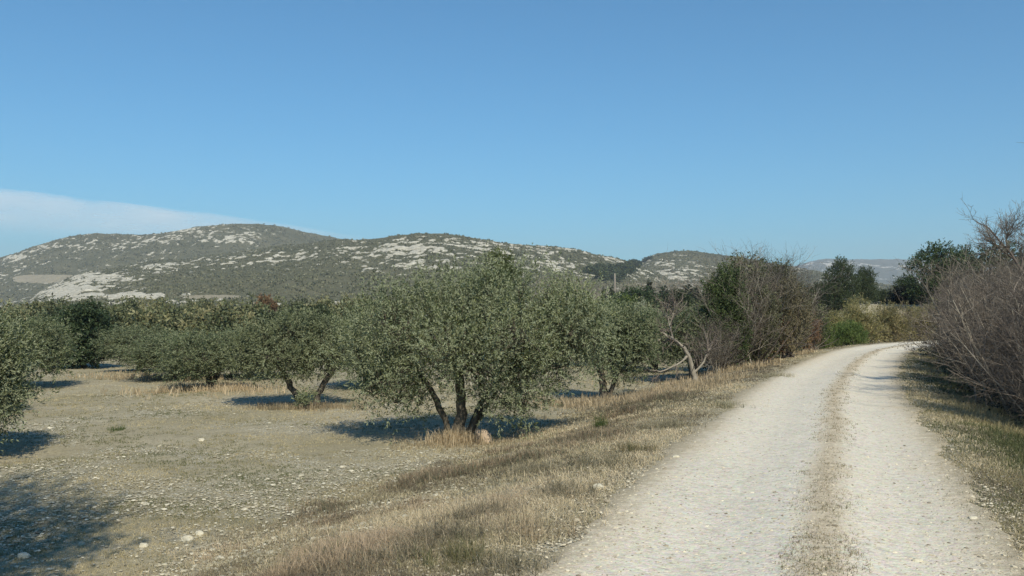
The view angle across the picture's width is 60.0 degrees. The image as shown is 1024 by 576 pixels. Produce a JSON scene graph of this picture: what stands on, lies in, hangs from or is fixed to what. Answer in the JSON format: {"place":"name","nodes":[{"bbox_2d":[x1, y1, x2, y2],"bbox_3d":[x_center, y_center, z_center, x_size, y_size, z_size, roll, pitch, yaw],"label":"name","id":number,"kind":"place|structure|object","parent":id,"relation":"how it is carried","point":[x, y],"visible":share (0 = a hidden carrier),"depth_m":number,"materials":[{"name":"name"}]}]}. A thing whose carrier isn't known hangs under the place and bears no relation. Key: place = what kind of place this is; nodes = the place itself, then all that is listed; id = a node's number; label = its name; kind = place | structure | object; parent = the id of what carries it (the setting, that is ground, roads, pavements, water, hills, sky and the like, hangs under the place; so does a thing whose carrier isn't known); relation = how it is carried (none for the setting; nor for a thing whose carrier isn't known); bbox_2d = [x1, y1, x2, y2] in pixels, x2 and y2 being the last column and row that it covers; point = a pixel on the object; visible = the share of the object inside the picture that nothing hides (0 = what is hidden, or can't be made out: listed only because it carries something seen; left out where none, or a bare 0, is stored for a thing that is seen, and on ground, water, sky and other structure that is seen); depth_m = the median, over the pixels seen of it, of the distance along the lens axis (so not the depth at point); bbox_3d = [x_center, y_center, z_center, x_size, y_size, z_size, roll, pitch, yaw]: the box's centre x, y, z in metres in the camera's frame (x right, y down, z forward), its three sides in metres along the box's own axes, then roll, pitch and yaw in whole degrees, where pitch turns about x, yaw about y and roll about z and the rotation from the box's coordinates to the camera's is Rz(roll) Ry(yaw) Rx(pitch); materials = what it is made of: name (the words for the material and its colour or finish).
{"place":"outdoors","nodes":[
{"label":"outdoors","id":0,"kind":"place"},
{"bbox_2d":[0,224,344,307],"bbox_3d":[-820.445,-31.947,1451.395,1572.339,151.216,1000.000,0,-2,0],"label":"hill","id":1,"kind":"structure","parent":0,"point":[33,277],"depth_m":1328.34,"materials":[{"name":"stone"}]},
{"bbox_2d":[0,223,935,309],"bbox_3d":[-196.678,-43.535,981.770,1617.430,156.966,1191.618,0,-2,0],"label":"hill scrub","id":2,"kind":"object","parent":1,"relation":"on","point":[297,278],"visible":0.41,"depth_m":725.59,"materials":[{"name":"green plant"}]},
{"bbox_2d":[19,233,673,315],"bbox_3d":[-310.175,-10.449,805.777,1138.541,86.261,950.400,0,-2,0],"label":"hill","id":3,"kind":"structure","parent":0,"point":[71,288],"depth_m":671.41,"materials":[{"name":"stone"}]},
{"bbox_2d":[582,255,652,281],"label":"conifer wood","id":4,"kind":"object","parent":3,"relation":"on","point":[621,270],"visible":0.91,"depth_m":663.95,"materials":[{"name":"green plant"}]},
{"bbox_2d":[0,304,1023,575],"bbox_3d":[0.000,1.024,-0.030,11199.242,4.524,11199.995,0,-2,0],"label":"ground","id":5,"kind":"structure","parent":0,"point":[356,450],"depth_m":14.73,"materials":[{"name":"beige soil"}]},
{"bbox_2d":[17,552,29,558],"bbox_3d":[-4.588,2.519,8.349,0.105,0.063,0.084,0,-2,0],"label":"rock","id":6,"kind":"object","parent":5,"relation":"on","point":[25,554],"visible":0.94,"depth_m":8.32,"materials":[{"name":"stone"}]},
{"bbox_2d":[0,295,60,452],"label":"olive tree","id":7,"kind":"object","parent":5,"relation":"on","point":[13,381],"visible":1,"depth_m":14.21,"materials":[{"name":"green plant"}]},
{"bbox_2d":[0,305,84,384],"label":"olive tree","id":8,"kind":"object","parent":5,"relation":"on","point":[57,351],"visible":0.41,"depth_m":26.88,"materials":[{"name":"green plant"}]},
{"bbox_2d":[30,312,58,332],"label":"holm oak","id":9,"kind":"object","parent":5,"relation":"on","point":[51,315],"visible":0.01,"depth_m":43.76,"materials":[{"name":"green plant"}]},
{"bbox_2d":[51,295,126,368],"bbox_3d":[-17.805,1.956,36.872,3.732,3.308,2.901,0,-2,0],"label":"holm oak","id":10,"kind":"object","parent":5,"relation":"on","point":[89,317],"visible":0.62,"depth_m":36.42,"materials":[{"name":"green plant"}]},
{"bbox_2d":[107,423,126,431],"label":"plant","id":11,"kind":"object","parent":5,"relation":"on","point":[117,428],"visible":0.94,"depth_m":17.33,"materials":[{"name":"green plant"}]},
{"bbox_2d":[85,321,177,370],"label":"olive tree","id":12,"kind":"object","parent":5,"relation":"on","point":[125,336],"visible":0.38,"depth_m":33.41,"materials":[{"name":"green plant"}]},
{"bbox_2d":[101,327,219,379],"bbox_3d":[-11.399,2.234,29.988,3.673,1.836,4.237,-1,-2,19],"label":"olive tree","id":13,"kind":"object","parent":5,"relation":"on","point":[142,353],"visible":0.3,"depth_m":28.89,"materials":[{"name":"green plant"}]},
{"bbox_2d":[180,535,194,542],"bbox_3d":[-3.253,2.518,8.898,0.131,0.079,0.105,0,-2,0],"label":"rock","id":14,"kind":"object","parent":5,"relation":"on","point":[187,538],"visible":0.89,"depth_m":8.86,"materials":[{"name":"stone"}]},
{"bbox_2d":[0,292,408,338],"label":"scrub belt","id":15,"kind":"object","parent":5,"relation":"on","point":[131,311],"visible":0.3,"depth_m":57.74,"materials":[{"name":"green plant"}]},
{"bbox_2d":[146,323,262,386],"bbox_3d":[-8.975,2.044,26.402,3.609,2.059,3.327,1,-2,-24],"label":"olive tree","id":16,"kind":"object","parent":5,"relation":"on","point":[187,358],"visible":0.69,"depth_m":25.74,"materials":[{"name":"green plant"}]},
{"bbox_2d":[243,307,286,332],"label":"holm oak","id":17,"kind":"object","parent":5,"relation":"on","point":[272,314],"visible":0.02,"depth_m":54.54,"materials":[{"name":"green plant"}]},
{"bbox_2d":[253,293,282,311],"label":"red bush","id":18,"kind":"object","parent":5,"relation":"on","point":[267,300],"visible":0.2,"depth_m":84.87,"materials":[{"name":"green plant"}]},
{"bbox_2d":[207,294,374,405],"bbox_3d":[-5.416,1.587,22.034,3.490,2.929,3.104,1,-2,-37],"label":"olive tree","id":19,"kind":"object","parent":5,"relation":"on","point":[274,349],"visible":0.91,"depth_m":21.61,"materials":[{"name":"green plant"}]},
{"bbox_2d":[289,385,326,408],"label":"suckers","id":20,"kind":"object","parent":5,"relation":"on","point":[305,398],"visible":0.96,"depth_m":21.21,"materials":[{"name":"green plant"}]},
{"bbox_2d":[289,299,338,324],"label":"holm oak","id":21,"kind":"object","parent":5,"relation":"on","point":[327,312],"visible":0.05,"depth_m":47.76,"materials":[{"name":"green plant"}]},
{"bbox_2d":[0,363,678,575],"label":"field stones","id":22,"kind":"object","parent":5,"relation":"on","point":[80,543],"visible":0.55,"depth_m":10.88,"materials":[{"name":"stone"}]},
{"bbox_2d":[324,305,402,387],"bbox_3d":[-4.350,1.800,26.917,3.327,2.643,3.609,0,-2,9],"label":"olive tree","id":23,"kind":"object","parent":5,"relation":"on","point":[347,368],"visible":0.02,"depth_m":26.17,"materials":[{"name":"green plant"}]},
{"bbox_2d":[278,531,453,575],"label":"plant","id":24,"kind":"object","parent":5,"relation":"on","point":[381,553],"visible":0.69,"depth_m":6.15,"materials":[{"name":"beige plant"}]},
{"bbox_2d":[65,348,814,453],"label":"long grass","id":25,"kind":"structure","parent":5,"relation":"on","point":[450,439],"depth_m":22.12,"materials":[{"name":"beige plant"}]},
{"bbox_2d":[368,507,515,558],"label":"plant","id":26,"kind":"object","parent":5,"relation":"on","point":[459,527],"visible":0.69,"depth_m":6.59,"materials":[{"name":"beige plant"}]},
{"bbox_2d":[394,525,518,575],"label":"plant","id":27,"kind":"object","parent":5,"relation":"on","point":[466,553],"visible":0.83,"depth_m":5.89,"materials":[{"name":"beige plant"}]},
{"bbox_2d":[305,240,641,445],"bbox_3d":[-0.677,1.005,16.057,6.092,3.710,4.386,0,-2,0],"label":"olive tree","id":28,"kind":"object","parent":5,"relation":"on","point":[485,324],"visible":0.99,"depth_m":15.46,"materials":[{"name":"green plant"}]},
{"bbox_2d":[422,490,540,525],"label":"plant","id":29,"kind":"object","parent":5,"relation":"on","point":[477,506],"visible":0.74,"depth_m":7.42,"materials":[{"name":"beige plant"}]},
{"bbox_2d":[477,429,491,443],"bbox_3d":[-0.489,2.651,15.643,0.262,0.302,0.210,0,-2,0],"label":"rock","id":30,"kind":"object","parent":5,"relation":"on","point":[485,433],"visible":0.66,"depth_m":15.55,"materials":[{"name":"beige stone"}]},
{"bbox_2d":[480,244,531,305],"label":"pine tree","id":31,"kind":"object","parent":5,"relation":"on","point":[505,263],"visible":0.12,"depth_m":41.77,"materials":[{"name":"green plant"}]},
{"bbox_2d":[432,538,582,575],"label":"plant","id":32,"kind":"object","parent":5,"relation":"on","point":[510,560],"visible":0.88,"depth_m":5.68,"materials":[{"name":"beige plant"}]},
{"bbox_2d":[486,456,558,481],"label":"plant","id":33,"kind":"object","parent":5,"relation":"on","point":[527,470],"visible":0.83,"depth_m":9.93,"materials":[{"name":"beige plant"}]},
{"bbox_2d":[490,501,605,542],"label":"plant","id":34,"kind":"object","parent":5,"relation":"on","point":[526,529],"visible":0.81,"depth_m":6.54,"materials":[{"name":"beige plant"}]},
{"bbox_2d":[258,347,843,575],"bbox_3d":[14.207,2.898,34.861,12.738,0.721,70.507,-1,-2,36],"label":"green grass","id":35,"kind":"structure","parent":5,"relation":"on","point":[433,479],"depth_m":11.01,"materials":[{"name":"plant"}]},
{"bbox_2d":[523,475,608,501],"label":"plant","id":36,"kind":"object","parent":5,"relation":"on","point":[560,488],"visible":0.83,"depth_m":8.12,"materials":[{"name":"beige plant"}]},
{"bbox_2d":[136,340,1023,575],"bbox_3d":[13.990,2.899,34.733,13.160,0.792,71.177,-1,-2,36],"label":"dry grass","id":37,"kind":"structure","parent":5,"relation":"on","point":[343,538],"depth_m":9.10,"materials":[{"name":"beige plant"}]},
{"bbox_2d":[552,448,645,469],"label":"plant","id":38,"kind":"object","parent":5,"relation":"on","point":[607,462],"visible":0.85,"depth_m":9.71,"materials":[{"name":"beige plant"}]},
{"bbox_2d":[591,409,610,426],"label":"plant","id":39,"kind":"object","parent":5,"relation":"on","point":[599,419],"visible":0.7,"depth_m":14.70,"materials":[{"name":"green plant"}]},
{"bbox_2d":[530,275,708,305],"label":"bare wood","id":40,"kind":"object","parent":5,"relation":"on","point":[657,289],"visible":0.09,"depth_m":311.79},
{"bbox_2d":[576,292,668,398],"bbox_3d":[2.743,1.592,23.427,2.743,2.988,2.955,0,-2,0],"label":"olive tree","id":41,"kind":"object","parent":5,"relation":"on","point":[635,349],"visible":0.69,"depth_m":22.64,"materials":[{"name":"green plant"}]},
{"bbox_2d":[616,292,638,306],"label":"green bush","id":42,"kind":"object","parent":5,"relation":"on","point":[627,298],"visible":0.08,"depth_m":89.62,"materials":[{"name":"green plant"}]},
{"bbox_2d":[607,438,658,452],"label":"plant","id":43,"kind":"object","parent":5,"relation":"on","point":[630,447],"visible":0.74,"depth_m":10.55,"materials":[{"name":"beige plant"}]},
{"bbox_2d":[603,284,663,307],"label":"pine tree","id":44,"kind":"object","parent":5,"relation":"on","point":[637,291],"visible":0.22,"depth_m":109.40,"materials":[{"name":"green plant"}]},
{"bbox_2d":[633,296,646,312],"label":"pale bush","id":45,"kind":"object","parent":5,"relation":"on","point":[643,304],"visible":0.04,"depth_m":58.10,"materials":[{"name":"green plant"}]},
{"bbox_2d":[643,279,654,304],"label":"cypress tree","id":46,"kind":"object","parent":5,"relation":"on","point":[648,283],"visible":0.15,"depth_m":189.68,"materials":[{"name":"green plant"}]},
{"bbox_2d":[637,308,685,371],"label":"olive tree","id":47,"kind":"object","parent":5,"relation":"on","point":[655,366],"visible":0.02,"depth_m":34.43,"materials":[{"name":"green plant"}]},
{"bbox_2d":[659,284,669,305],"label":"cypress tree","id":48,"kind":"object","parent":5,"relation":"on","point":[663,291],"visible":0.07,"depth_m":194.75,"materials":[{"name":"green plant"}]},
{"bbox_2d":[626,415,707,429],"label":"plant","id":49,"kind":"object","parent":5,"relation":"on","point":[666,424],"visible":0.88,"depth_m":12.84,"materials":[{"name":"beige plant"}]},
{"bbox_2d":[628,285,723,391],"bbox_3d":[4.447,1.566,23.808,3.212,3.600,1.721,0,-2,0],"label":"dead tree","id":50,"kind":"object","parent":5,"relation":"on","point":[693,370],"visible":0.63,"depth_m":23.88,"materials":[{"name":"grey plant"}]},
{"bbox_2d":[656,286,698,311],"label":"holm oak","id":51,"kind":"object","parent":5,"relation":"on","point":[680,293],"visible":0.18,"depth_m":94.07,"materials":[{"name":"green plant"}]},
{"bbox_2d":[682,283,696,300],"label":"cypress tree","id":52,"kind":"object","parent":5,"relation":"on","point":[688,287],"visible":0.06,"depth_m":179.69,"materials":[{"name":"green plant"}]},
{"bbox_2d":[645,300,753,377],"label":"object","id":53,"kind":"object","parent":5,"relation":"on","point":[677,352],"visible":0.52,"depth_m":28.30,"materials":[{"name":"grey twig"},{"name":"pale bark"}]},
{"bbox_2d":[565,294,837,316],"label":"scrub belt","id":54,"kind":"object","parent":5,"relation":"on","point":[637,297],"depth_m":85.58,"materials":[{"name":"green plant"}]},
{"bbox_2d":[675,311,745,373],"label":"bare shrub","id":55,"kind":"object","parent":5,"relation":"on","point":[717,357],"visible":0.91,"depth_m":27.31,"materials":[{"name":"brown plant"}]},
{"bbox_2d":[674,260,765,368],"bbox_3d":[6.784,0.923,27.954,2.761,3.729,3.332,1,-2,-22],"label":"evergreen shrub","id":56,"kind":"object","parent":5,"relation":"on","point":[722,303],"visible":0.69,"depth_m":28.12,"materials":[{"name":"green plant"}]},
{"bbox_2d":[699,394,754,409],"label":"plant","id":57,"kind":"object","parent":5,"relation":"on","point":[716,403],"visible":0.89,"depth_m":15.34,"materials":[{"name":"beige plant"}]},
{"bbox_2d":[658,241,805,366],"bbox_3d":[7.282,0.512,28.494,4.311,4.408,5.279,-1,-2,28],"label":"bare shrub","id":58,"kind":"object","parent":5,"relation":"on","point":[752,285],"visible":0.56,"depth_m":28.27,"materials":[{"name":"brown plant"}]},
{"bbox_2d":[699,240,835,360],"bbox_3d":[10.033,0.497,33.691,4.783,4.890,5.856,1,-2,-29],"label":"bare shrub","id":59,"kind":"object","parent":5,"relation":"on","point":[786,278],"visible":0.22,"depth_m":33.06,"materials":[{"name":"brown plant"}]},
{"bbox_2d":[725,249,809,365],"bbox_3d":[8.888,0.919,33.288,3.188,4.707,4.860,0,-2,0],"label":"evergreen shrub","id":60,"kind":"object","parent":5,"relation":"on","point":[760,279],"visible":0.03,"depth_m":32.68,"materials":[{"name":"green plant"}]},
{"bbox_2d":[745,371,795,377],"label":"plant","id":61,"kind":"object","parent":5,"relation":"on","point":[771,375],"visible":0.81,"depth_m":22.59,"materials":[{"name":"beige plant"}]},
{"bbox_2d":[744,276,798,363],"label":"evergreen shrub","id":62,"kind":"object","parent":5,"relation":"on","point":[761,354],"visible":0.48,"depth_m":29.10,"materials":[{"name":"green plant"}]},
{"bbox_2d":[764,319,789,359],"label":"russet shrub","id":63,"kind":"object","parent":5,"relation":"on","point":[781,344],"visible":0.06,"depth_m":32.63,"materials":[{"name":"brown plant"}]},
{"bbox_2d":[766,258,819,353],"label":"evergreen shrub","id":64,"kind":"object","parent":5,"relation":"on","point":[808,295],"visible":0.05,"depth_m":36.76,"materials":[{"name":"green plant"}]},
{"bbox_2d":[770,271,830,357],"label":"dry shrub","id":65,"kind":"object","parent":5,"relation":"on","point":[794,314],"visible":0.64,"depth_m":32.72,"materials":[{"name":"brown plant"}]},
{"bbox_2d":[754,245,851,339],"bbox_3d":[11.854,0.570,38.546,4.755,4.862,5.823,-1,-2,36],"label":"bare shrub","id":66,"kind":"object","parent":5,"relation":"on","point":[817,290],"visible":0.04,"depth_m":38.43,"materials":[{"name":"brown plant"}]},
{"bbox_2d":[800,302,834,350],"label":"evergreen shrub","id":67,"kind":"object","parent":5,"relation":"on","point":[823,330],"visible":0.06,"depth_m":41.56,"materials":[{"name":"green plant"}]},
{"bbox_2d":[798,313,837,350],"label":"dry shrub","id":68,"kind":"object","parent":5,"relation":"on","point":[817,338],"visible":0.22,"depth_m":40.80,"materials":[{"name":"brown plant"}]},
{"bbox_2d":[813,316,837,348],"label":"green bush","id":69,"kind":"object","parent":5,"relation":"on","point":[831,336],"visible":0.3,"depth_m":47.65,"materials":[{"name":"green plant"}]},
{"bbox_2d":[801,281,857,314],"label":"pine tree","id":70,"kind":"object","parent":5,"relation":"on","point":[822,300],"visible":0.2,"depth_m":87.46,"materials":[{"name":"green plant"}]},
{"bbox_2d":[822,308,854,347],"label":"broom bush","id":71,"kind":"object","parent":5,"relation":"on","point":[832,317],"visible":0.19,"depth_m":53.70,"materials":[{"name":"green plant"}]},
{"bbox_2d":[816,255,862,310],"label":"pine tree","id":72,"kind":"object","parent":5,"relation":"on","point":[844,290],"visible":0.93,"depth_m":79.67,"materials":[{"name":"green plant"}]},
{"bbox_2d":[829,319,874,346],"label":"green bush","id":73,"kind":"object","parent":5,"relation":"on","point":[850,333],"visible":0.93,"depth_m":49.58,"materials":[{"name":"green plant"}]},
{"bbox_2d":[837,293,894,343],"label":"broom bush","id":74,"kind":"object","parent":5,"relation":"on","point":[855,313],"visible":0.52,"depth_m":56.42,"materials":[{"name":"green plant"}]},
{"bbox_2d":[851,264,881,304],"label":"pine tree","id":75,"kind":"object","parent":5,"relation":"on","point":[867,279],"visible":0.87,"depth_m":83.51,"materials":[{"name":"green plant"}]},
{"bbox_2d":[868,289,889,303],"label":"pine tree","id":76,"kind":"object","parent":5,"relation":"on","point":[882,298],"visible":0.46,"depth_m":91.64,"materials":[{"name":"green plant"}]},
{"bbox_2d":[871,300,919,342],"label":"broom bush","id":77,"kind":"object","parent":5,"relation":"on","point":[894,317],"visible":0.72,"depth_m":57.50,"materials":[{"name":"green plant"}]},
{"bbox_2d":[887,276,920,294],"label":"pine tree","id":78,"kind":"object","parent":5,"relation":"on","point":[901,284],"visible":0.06,"depth_m":75.77,"materials":[{"name":"green plant"}]},
{"bbox_2d":[884,284,930,304],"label":"evergreen bush","id":79,"kind":"object","parent":5,"relation":"on","point":[893,297],"visible":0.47,"depth_m":70.47,"materials":[{"name":"green plant"}]},
{"bbox_2d":[901,304,937,340],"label":"broom bush","id":80,"kind":"object","parent":5,"relation":"on","point":[920,310],"visible":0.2,"depth_m":59.58,"materials":[{"name":"green plant"}]},
{"bbox_2d":[892,238,971,305],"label":"pine tree","id":81,"kind":"object","parent":5,"relation":"on","point":[939,252],"visible":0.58,"depth_m":65.54,"materials":[{"name":"leaf"},{"name":"bark"}]},
{"bbox_2d":[918,272,974,366],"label":"bare shrub","id":82,"kind":"object","parent":5,"relation":"on","point":[943,325],"visible":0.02,"depth_m":29.32,"materials":[{"name":"brown plant"}]},
{"bbox_2d":[876,247,1023,419],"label":"bare shrub","id":83,"kind":"object","parent":5,"relation":"on","point":[968,327],"visible":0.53,"depth_m":16.88,"materials":[{"name":"brown plant"}]},
{"bbox_2d":[884,266,1023,414],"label":"bare shrub","id":84,"kind":"object","parent":5,"relation":"on","point":[971,324],"visible":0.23,"depth_m":17.80,"materials":[{"name":"brown plant"}]},
{"bbox_2d":[889,348,1023,575],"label":"verge grass","id":85,"kind":"structure","parent":5,"relation":"on","point":[1011,429],"depth_m":13.05,"materials":[{"name":"beige plant"}]},
{"bbox_2d":[894,248,1023,395],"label":"bare shrub","id":86,"kind":"object","parent":5,"relation":"on","point":[962,298],"visible":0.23,"depth_m":20.27,"materials":[{"name":"brown plant"}]},
{"bbox_2d":[928,283,991,362],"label":"bare shrub","id":87,"kind":"object","parent":5,"relation":"on","point":[939,310],"visible":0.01,"depth_m":33.29,"materials":[{"name":"brown plant"}]},
{"bbox_2d":[941,243,979,274],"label":"pine tree","id":88,"kind":"object","parent":5,"relation":"on","point":[965,247],"visible":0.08,"depth_m":67.90,"materials":[{"name":"green plant"}]},
{"bbox_2d":[900,326,1023,430],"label":"undergrowth","id":89,"kind":"object","parent":5,"relation":"on","point":[972,386],"visible":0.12,"depth_m":17.35,"materials":[{"name":"green plant"}]},
{"bbox_2d":[913,266,1011,367],"bbox_3d":[14.097,1.059,26.268,5.235,3.519,3.758,12,-12,-83],"label":"bare shrub","id":90,"kind":"object","parent":5,"relation":"on","point":[941,327],"visible":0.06,"depth_m":26.95,"materials":[{"name":"brown plant"}]},
{"bbox_2d":[903,265,1023,425],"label":"bare shrub","id":91,"kind":"object","parent":5,"relation":"on","point":[1017,341],"visible":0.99,"depth_m":14.09,"materials":[{"name":"brown plant"}]},
{"bbox_2d":[917,267,1019,387],"bbox_3d":[11.679,0.943,21.313,3.723,3.637,3.537,1,-2,-29],"label":"bare shrub","id":92,"kind":"object","parent":5,"relation":"on","point":[964,321],"visible":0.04,"depth_m":21.50,"materials":[{"name":"brown plant"}]},
{"bbox_2d":[929,257,1009,389],"bbox_3d":[13.276,0.901,23.898,3.804,3.912,4.004,1,-2,-39],"label":"bare shrub","id":93,"kind":"object","parent":5,"relation":"on","point":[961,305],"visible":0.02,"depth_m":24.26,"materials":[{"name":"brown plant"}]},
{"bbox_2d":[917,243,1023,409],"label":"bare shrub","id":94,"kind":"object","parent":5,"relation":"on","point":[980,294],"visible":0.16,"depth_m":18.39,"materials":[{"name":"brown plant"}]},
{"bbox_2d":[921,238,1023,323],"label":"bare shrub","id":95,"kind":"object","parent":5,"relation":"on","point":[968,271],"visible":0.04,"depth_m":27.12,"materials":[{"name":"brown plant"}]},
{"bbox_2d":[932,222,1023,348],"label":"bare shrub","id":96,"kind":"object","parent":5,"relation":"on","point":[994,259],"visible":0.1,"depth_m":23.66,"materials":[{"name":"brown plant"}]},
{"bbox_2d":[936,241,1023,312],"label":"pine tree","id":97,"kind":"object","parent":5,"relation":"on","point":[985,263],"visible":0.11,"depth_m":61.93,"materials":[{"name":"green plant"}]},
{"bbox_2d":[959,194,1023,299],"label":"bare tree","id":98,"kind":"object","parent":5,"relation":"on","point":[1008,233],"visible":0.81,"depth_m":19.00,"materials":[{"name":"brown plant"}]},
{"bbox_2d":[0,0,1023,265],"label":"sky","id":99,"kind":"structure","parent":0,"point":[626,130],"materials":[{"name":"blue"}]},
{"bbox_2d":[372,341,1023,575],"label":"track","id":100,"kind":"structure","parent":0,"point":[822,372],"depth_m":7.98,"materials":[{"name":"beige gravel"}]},
{"bbox_2d":[641,251,891,303],"bbox_3d":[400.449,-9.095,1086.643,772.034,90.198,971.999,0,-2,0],"label":"hill","id":101,"kind":"structure","parent":0,"point":[672,276],"depth_m":1034.29,"materials":[{"name":"stone"}]},
{"bbox_2d":[771,343,915,575],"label":"grass strip","id":102,"kind":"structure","parent":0,"point":[825,567],"depth_m":6.68,"materials":[{"name":"beige plant"}]},
{"bbox_2d":[794,258,1006,284],"bbox_3d":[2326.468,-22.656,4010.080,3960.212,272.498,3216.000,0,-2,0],"label":"hill","id":103,"kind":"structure","parent":0,"point":[885,268],"depth_m":3930.67,"materials":[{"name":"grey stone"}]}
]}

